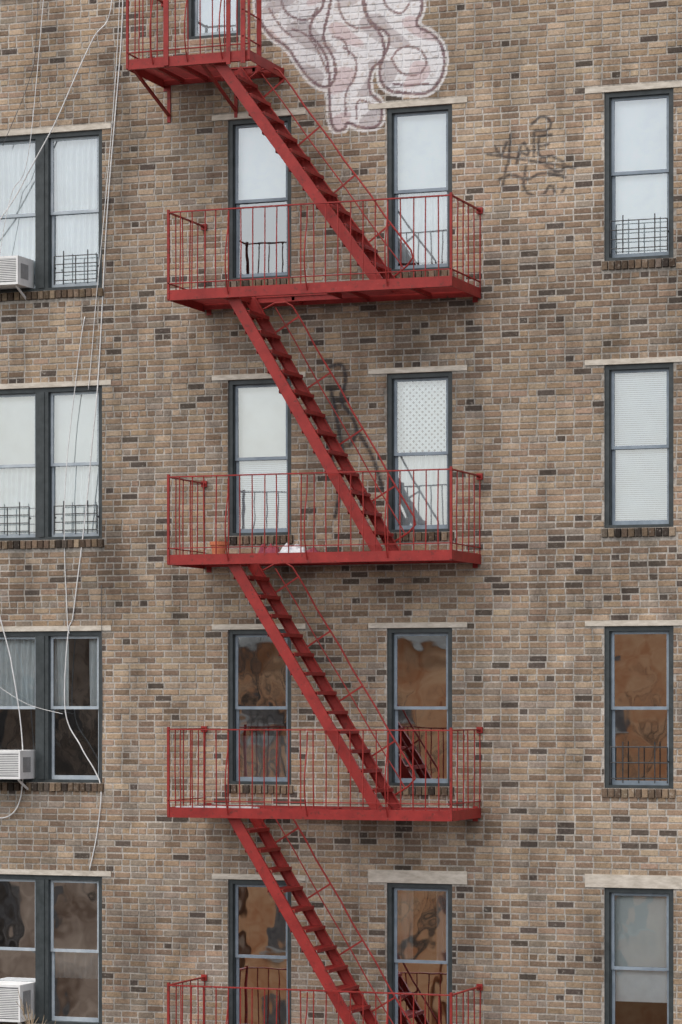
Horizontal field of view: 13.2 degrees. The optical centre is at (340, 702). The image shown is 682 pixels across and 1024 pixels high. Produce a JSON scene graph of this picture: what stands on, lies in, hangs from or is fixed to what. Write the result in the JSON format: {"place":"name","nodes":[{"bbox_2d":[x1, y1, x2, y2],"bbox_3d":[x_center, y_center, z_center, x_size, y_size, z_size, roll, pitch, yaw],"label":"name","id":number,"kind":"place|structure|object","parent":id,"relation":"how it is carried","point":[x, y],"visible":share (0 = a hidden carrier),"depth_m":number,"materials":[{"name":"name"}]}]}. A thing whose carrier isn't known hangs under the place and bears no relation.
{"place":"outdoors","nodes":[
{"label":"outdoors","id":0,"kind":"place"},
{"label":"ground","id":1,"kind":"structure","parent":0,"visible":0},
{"bbox_2d":[0,0,681,1023],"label":"front wall mortar","id":2,"kind":"object","parent":1,"relation":"on","point":[332,494],"visible":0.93,"depth_m":33.87,"materials":[{"name":"grey concrete"}]},
{"bbox_2d":[3,6,37,143],"bbox_3d":[-3.812,-8.472,35.334,0.538,3.583,0.027,0,0,20],"label":"cable","id":3,"kind":"object","parent":2,"relation":"attached to","point":[30,76],"visible":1,"depth_m":35.30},
{"bbox_2d":[0,0,43,252],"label":"cable","id":4,"kind":"object","parent":2,"relation":"attached to","point":[31,128],"visible":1,"depth_m":35.29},
{"bbox_2d":[0,394,97,533],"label":"window interior","id":5,"kind":"object","parent":2,"relation":"attached to","point":[17,433],"depth_m":35.42,"materials":[{"name":"white fabric"}]},
{"bbox_2d":[0,139,97,284],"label":"window interior","id":6,"kind":"object","parent":2,"relation":"attached to","point":[75,174],"depth_m":35.41,"materials":[{"name":"white fabric"}]},
{"bbox_2d":[0,639,97,774],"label":"window interior","id":7,"kind":"object","parent":2,"relation":"attached to","point":[80,687],"depth_m":36.53,"materials":[{"name":"brown glass"}]},
{"bbox_2d":[0,687,61,713],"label":"cable","id":8,"kind":"object","parent":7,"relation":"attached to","point":[28,704],"visible":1,"depth_m":35.33,"materials":[{"name":"grey rubber"}]},
{"bbox_2d":[0,386,101,540],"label":"window frame","id":9,"kind":"object","parent":2,"relation":"attached to","point":[44,465],"visible":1,"depth_m":35.30,"materials":[{"name":"grey metal"}]},
{"bbox_2d":[0,502,30,535],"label":"window guard","id":10,"kind":"object","parent":9,"relation":"attached to","point":[19,523],"visible":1,"depth_m":35.39,"materials":[{"name":"black metal"}]},
{"bbox_2d":[54,500,98,534],"bbox_3d":[-3.154,-2.200,35.153,0.578,0.400,0.050,0,0,20],"label":"window guard","id":11,"kind":"object","parent":9,"relation":"attached to","point":[87,521],"visible":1,"depth_m":35.13,"materials":[{"name":"black metal"}]},
{"bbox_2d":[0,130,101,292],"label":"window frame","id":12,"kind":"object","parent":2,"relation":"attached to","point":[44,214],"visible":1,"depth_m":35.30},
{"bbox_2d":[54,250,98,284],"bbox_3d":[-3.154,-5.180,35.153,0.578,0.400,0.050,0,0,20],"label":"window guard","id":13,"kind":"object","parent":12,"relation":"attached to","point":[75,271],"visible":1,"depth_m":35.13,"materials":[{"name":"grey metal"}]},
{"bbox_2d":[0,631,101,782],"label":"window frame","id":14,"kind":"object","parent":2,"relation":"attached to","point":[44,719],"visible":0.97,"depth_m":35.30,"materials":[{"name":"grey metal"}]},
{"bbox_2d":[0,874,101,1023],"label":"window frame","id":15,"kind":"object","parent":2,"relation":"attached to","point":[44,950],"visible":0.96,"depth_m":35.30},
{"bbox_2d":[0,881,97,1017],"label":"window glass","id":16,"kind":"object","parent":15,"relation":"in","point":[75,927],"visible":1,"depth_m":35.31,"materials":[{"name":"glass"}]},
{"bbox_2d":[0,123,110,135],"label":"lintel","id":17,"kind":"structure","parent":2,"relation":"attached to","point":[61,129],"depth_m":35.22,"materials":[{"name":"stone"}]},
{"bbox_2d":[0,869,110,875],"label":"lintel","id":18,"kind":"structure","parent":2,"relation":"attached to","point":[54,872],"depth_m":35.23,"materials":[{"name":"stone"}]},
{"bbox_2d":[0,379,110,388],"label":"lintel","id":19,"kind":"structure","parent":2,"relation":"attached to","point":[50,384],"depth_m":35.23,"materials":[{"name":"stone"}]},
{"bbox_2d":[0,625,110,631],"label":"lintel","id":20,"kind":"structure","parent":2,"relation":"attached to","point":[55,628],"depth_m":35.23,"materials":[{"name":"stone"}]},
{"bbox_2d":[0,0,111,219],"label":"cable","id":21,"kind":"object","parent":2,"relation":"attached to","point":[59,112],"visible":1,"depth_m":35.17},
{"bbox_2d":[188,0,239,39],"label":"window frame","id":22,"kind":"object","parent":2,"relation":"attached to","point":[193,17],"visible":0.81,"depth_m":34.67,"materials":[{"name":"grey metal"}]},
{"bbox_2d":[198,0,235,33],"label":"window interior","id":23,"kind":"object","parent":2,"relation":"attached to","point":[206,16],"depth_m":34.72,"materials":[{"name":"white fabric"}]},
{"bbox_2d":[212,873,305,880],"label":"lintel","id":24,"kind":"structure","parent":2,"relation":"attached to","point":[251,876],"depth_m":34.38,"materials":[{"name":"stone"}]},
{"bbox_2d":[212,624,305,629],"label":"lintel","id":25,"kind":"structure","parent":2,"relation":"attached to","point":[241,626],"depth_m":34.39,"materials":[{"name":"stone"}]},
{"bbox_2d":[212,109,305,120],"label":"lintel","id":26,"kind":"structure","parent":2,"relation":"attached to","point":[245,115],"depth_m":34.39,"materials":[{"name":"stone"}]},
{"bbox_2d":[212,372,305,380],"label":"lintel","id":27,"kind":"structure","parent":2,"relation":"attached to","point":[242,376],"depth_m":34.40,"materials":[{"name":"stone"}]},
{"bbox_2d":[229,378,290,535],"bbox_3d":[-0.921,-2.850,34.421,0.789,1.816,0.138,0,0,20],"label":"window frame","id":28,"kind":"object","parent":2,"relation":"attached to","point":[234,458],"visible":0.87,"depth_m":34.48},
{"bbox_2d":[229,116,290,279],"bbox_3d":[-0.921,-5.860,34.421,0.789,1.876,0.138,0,0,20],"label":"window frame","id":29,"kind":"object","parent":2,"relation":"attached to","point":[235,126],"visible":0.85,"depth_m":34.49,"materials":[{"name":"grey metal"}]},
{"bbox_2d":[229,630,290,784],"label":"window frame","id":30,"kind":"object","parent":2,"relation":"attached to","point":[234,707],"visible":0.82,"depth_m":34.48,"materials":[{"name":"grey metal"}]},
{"bbox_2d":[238,637,286,776],"bbox_3d":[-0.916,0.064,34.434,0.607,1.652,0.034,0,0,20],"label":"window glass","id":31,"kind":"object","parent":30,"relation":"in","point":[261,672],"visible":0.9,"depth_m":34.44,"materials":[{"name":"brown glass"}]},
{"bbox_2d":[229,879,290,1023],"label":"window frame","id":32,"kind":"object","parent":2,"relation":"attached to","point":[234,955],"visible":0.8,"depth_m":34.49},
{"bbox_2d":[238,887,286,1023],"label":"window glass","id":33,"kind":"object","parent":32,"relation":"in","point":[261,925],"visible":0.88,"depth_m":34.44,"materials":[{"name":"brown glass"}]},
{"bbox_2d":[239,387,286,528],"bbox_3d":[-0.699,-2.800,35.032,1.293,2.320,1.138,0,0,20],"label":"window interior","id":34,"kind":"object","parent":2,"relation":"attached to","point":[262,421],"depth_m":34.52,"materials":[{"name":"white fabric"}]},
{"bbox_2d":[239,125,286,273],"bbox_3d":[-0.698,-5.810,35.034,1.293,2.380,1.135,0,0,20],"label":"window interior","id":35,"kind":"object","parent":2,"relation":"attached to","point":[262,169],"depth_m":35.55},
{"bbox_2d":[126,0,482,1023],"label":"fire escape","id":36,"kind":"object","parent":2,"relation":"attached to","point":[166,72],"visible":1,"depth_m":33.33,"materials":[{"name":"red metal"}]},
{"bbox_2d":[176,806,259,807],"bbox_3d":[-1.386,1.193,33.467,1.000,0.026,0.140,0,0,20],"label":"wooden plank","id":37,"kind":"object","parent":36,"relation":"on","point":[219,806],"visible":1,"depth_m":33.42,"materials":[{"name":"grey wood"}]},
{"bbox_2d":[210,541,227,553],"bbox_3d":[-1.391,-1.739,33.570,0.208,0.170,0.208,0,0,20],"label":"flower pot","id":38,"kind":"object","parent":36,"relation":"on","point":[220,544],"visible":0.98,"depth_m":33.50,"materials":[{"name":"ceramic"}]},
{"bbox_2d":[258,543,279,552],"bbox_3d":[-0.824,-1.751,34.090,0.300,0.173,0.247,0,0,20],"label":"cloth rag","id":39,"kind":"object","parent":36,"relation":"on","point":[269,550],"visible":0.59,"depth_m":34.03,"materials":[{"name":"red fabric"}]},
{"bbox_2d":[279,543,306,552],"bbox_3d":[-0.545,-1.752,33.964,0.375,0.176,0.270,0,0,20],"label":"cloth rag","id":40,"kind":"object","parent":36,"relation":"on","point":[294,549],"visible":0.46,"depth_m":33.89,"materials":[{"name":"white fabric"}]},
{"bbox_2d":[306,547,319,551],"bbox_3d":[-0.327,-1.723,33.865,0.211,0.118,0.196,0,0,20],"label":"cloth rag","id":41,"kind":"object","parent":36,"relation":"on","point":[311,550],"visible":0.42,"depth_m":33.82,"materials":[{"name":"red fabric"}]},
{"bbox_2d":[368,869,466,883],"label":"lintel","id":42,"kind":"structure","parent":2,"relation":"attached to","point":[419,876],"depth_m":33.67,"materials":[{"name":"stone"}]},
{"bbox_2d":[368,97,466,109],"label":"lintel","id":43,"kind":"structure","parent":2,"relation":"attached to","point":[418,103],"depth_m":33.66,"materials":[{"name":"stone"}]},
{"bbox_2d":[368,365,466,373],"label":"lintel","id":44,"kind":"structure","parent":2,"relation":"attached to","point":[418,369],"depth_m":33.67,"materials":[{"name":"stone"}]},
{"bbox_2d":[368,622,466,627],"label":"lintel","id":45,"kind":"structure","parent":2,"relation":"attached to","point":[420,625],"depth_m":33.66,"materials":[{"name":"stone"}]},
{"bbox_2d":[388,104,451,270],"bbox_3d":[0.922,-5.860,33.751,0.782,1.876,0.138,0,0,20],"label":"window frame","id":46,"kind":"object","parent":2,"relation":"attached to","point":[393,115],"visible":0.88,"depth_m":33.81,"materials":[{"name":"grey metal"}]},
{"bbox_2d":[388,372,451,532],"bbox_3d":[0.922,-2.850,33.751,0.782,1.816,0.138,0,0,20],"label":"window frame","id":47,"kind":"object","parent":2,"relation":"attached to","point":[393,454],"visible":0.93,"depth_m":33.80,"materials":[{"name":"grey metal"}]},
{"bbox_2d":[388,883,451,1023],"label":"window frame","id":48,"kind":"object","parent":2,"relation":"attached to","point":[393,960],"visible":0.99,"depth_m":33.81,"materials":[{"name":"grey metal"}]},
{"bbox_2d":[397,890,446,1023],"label":"window glass","id":49,"kind":"object","parent":48,"relation":"in","point":[421,925],"visible":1,"depth_m":33.76,"materials":[{"name":"brown glass"}]},
{"bbox_2d":[388,628,451,785],"bbox_3d":[0.922,0.058,33.751,0.782,1.801,0.138,0,0,20],"label":"window frame","id":50,"kind":"object","parent":2,"relation":"attached to","point":[393,707],"visible":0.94,"depth_m":33.79,"materials":[{"name":"grey metal"}]},
{"bbox_2d":[397,636,446,778],"bbox_3d":[0.928,0.064,33.766,0.600,1.652,0.035,0,0,20],"label":"window glass","id":51,"kind":"object","parent":50,"relation":"in","point":[421,670],"visible":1,"depth_m":33.76,"materials":[{"name":"brown glass"}]},
{"bbox_2d":[397,114,446,265],"bbox_3d":[1.143,-5.810,34.358,1.286,2.380,1.145,0,0,20],"label":"window interior","id":52,"kind":"object","parent":2,"relation":"attached to","point":[421,151],"depth_m":33.85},
{"bbox_2d":[397,380,446,525],"bbox_3d":[1.143,-2.800,34.358,1.286,2.320,1.145,0,0,20],"label":"window interior","id":53,"kind":"object","parent":2,"relation":"attached to","point":[421,416],"depth_m":33.86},
{"bbox_2d":[585,874,681,888],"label":"lintel","id":54,"kind":"structure","parent":2,"relation":"attached to","point":[634,881],"depth_m":32.80,"materials":[{"name":"stone"}]},
{"bbox_2d":[585,81,681,93],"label":"lintel","id":55,"kind":"structure","parent":2,"relation":"attached to","point":[633,87],"depth_m":32.80,"materials":[{"name":"stone"}]},
{"bbox_2d":[585,356,681,365],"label":"lintel","id":56,"kind":"structure","parent":2,"relation":"attached to","point":[634,360],"depth_m":32.80,"materials":[{"name":"stone"}]},
{"bbox_2d":[585,620,681,625],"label":"lintel","id":57,"kind":"structure","parent":2,"relation":"attached to","point":[636,623],"depth_m":32.80,"materials":[{"name":"stone"}]},
{"bbox_2d":[605,88,672,260],"bbox_3d":[3.336,-5.860,32.872,0.786,1.876,0.138,0,0,20],"label":"window frame","id":58,"kind":"object","parent":2,"relation":"attached to","point":[611,99],"visible":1,"depth_m":32.91,"materials":[{"name":"grey metal"}]},
{"bbox_2d":[610,213,668,253],"bbox_3d":[3.314,-5.210,32.799,0.663,0.420,0.050,0,0,20],"label":"window guard","id":59,"kind":"object","parent":58,"relation":"attached to","point":[638,238],"visible":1,"depth_m":32.78,"materials":[{"name":"grey metal"}]},
{"bbox_2d":[605,363,672,527],"bbox_3d":[3.336,-2.850,32.872,0.786,1.816,0.138,0,0,20],"label":"window frame","id":60,"kind":"object","parent":2,"relation":"attached to","point":[611,371],"visible":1,"depth_m":32.91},
{"bbox_2d":[605,888,672,1023],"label":"window frame","id":61,"kind":"object","parent":2,"relation":"attached to","point":[610,966],"visible":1,"depth_m":32.93,"materials":[{"name":"grey metal"}]},
{"bbox_2d":[605,626,672,788],"bbox_3d":[3.336,0.058,32.872,0.786,1.801,0.138,0,0,20],"label":"window frame","id":62,"kind":"object","parent":2,"relation":"attached to","point":[610,707],"visible":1,"depth_m":32.90,"materials":[{"name":"grey metal"}]},
{"bbox_2d":[610,742,668,782],"bbox_3d":[3.314,0.670,32.799,0.663,0.460,0.050,0,0,20],"label":"window guard","id":63,"kind":"object","parent":62,"relation":"attached to","point":[638,762],"visible":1,"depth_m":32.78,"materials":[{"name":"black metal"}]},
{"bbox_2d":[614,634,666,780],"bbox_3d":[3.341,0.064,32.884,0.604,1.652,0.035,0,0,20],"label":"window glass","id":64,"kind":"object","parent":62,"relation":"in","point":[640,669],"visible":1,"depth_m":32.89,"materials":[{"name":"brown glass"}]},
{"bbox_2d":[615,372,666,520],"bbox_3d":[3.559,-2.800,33.483,1.290,2.320,1.138,0,0,20],"label":"window interior","id":65,"kind":"object","parent":2,"relation":"attached to","point":[640,419],"depth_m":32.98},
{"bbox_2d":[615,98,666,253],"bbox_3d":[3.559,-5.810,33.484,1.290,2.380,1.135,0,0,20],"label":"window interior","id":66,"kind":"object","parent":2,"relation":"attached to","point":[640,135],"depth_m":32.96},
{"bbox_2d":[615,895,666,1023],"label":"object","id":67,"kind":"object","parent":2,"relation":"attached to","point":[640,941],"depth_m":32.98,"materials":[{"name":"grey glass"}]},
{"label":"side walls and roof","id":68,"kind":"object","parent":1,"relation":"on","visible":0},
{"bbox_2d":[0,0,681,1023],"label":"front wall bricks","id":69,"kind":"object","parent":68,"relation":"attached to","point":[28,806],"visible":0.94,"depth_m":33.89,"materials":[{"name":"brown brick"}]},
{"bbox_2d":[0,616,22,818],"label":"cable","id":70,"kind":"object","parent":69,"relation":"attached to","point":[19,715],"visible":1,"depth_m":35.36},
{"bbox_2d":[0,255,33,299],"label":"air conditioner","id":71,"kind":"object","parent":69,"relation":"attached to","point":[17,272],"visible":1,"depth_m":35.12,"materials":[{"name":"white metal"}]},
{"bbox_2d":[0,981,34,1023],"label":"air conditioner","id":72,"kind":"object","parent":69,"relation":"attached to","point":[10,1010],"visible":0.91,"depth_m":35.10,"materials":[{"name":"white metal"}]},
{"bbox_2d":[0,750,34,789],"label":"air conditioner","id":73,"kind":"object","parent":69,"relation":"attached to","point":[17,764],"visible":1,"depth_m":35.10,"materials":[{"name":"white metal"}]},
{"bbox_2d":[64,317,84,633],"bbox_3d":[-3.173,-2.698,35.133,0.280,3.771,0.030,0,0,20],"label":"cable","id":74,"kind":"object","parent":69,"relation":"attached to","point":[66,472],"visible":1,"depth_m":35.16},
{"bbox_2d":[64,0,122,869],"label":"cable","id":75,"kind":"object","parent":69,"relation":"attached to","point":[93,435],"visible":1,"depth_m":35.02,"materials":[{"name":"grey rubber"}]},
{"bbox_2d":[100,585,102,783],"bbox_3d":[-2.841,-0.174,35.014,0.024,2.432,0.032,0,0,-43],"label":"cable","id":76,"kind":"object","parent":69,"relation":"attached to","point":[102,675],"visible":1,"depth_m":35.01,"materials":[{"name":"black rubber"}]},
{"bbox_2d":[88,0,119,389],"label":"cable","id":77,"kind":"object","parent":69,"relation":"attached to","point":[105,196],"visible":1,"depth_m":34.97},
{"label":"pavement","id":78,"kind":"structure","parent":0,"visible":0},
{"bbox_2d":[16,990,55,1023],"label":"bare sapling","id":79,"kind":"object","parent":78,"relation":"on","point":[31,1016],"visible":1,"depth_m":33.76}
]}

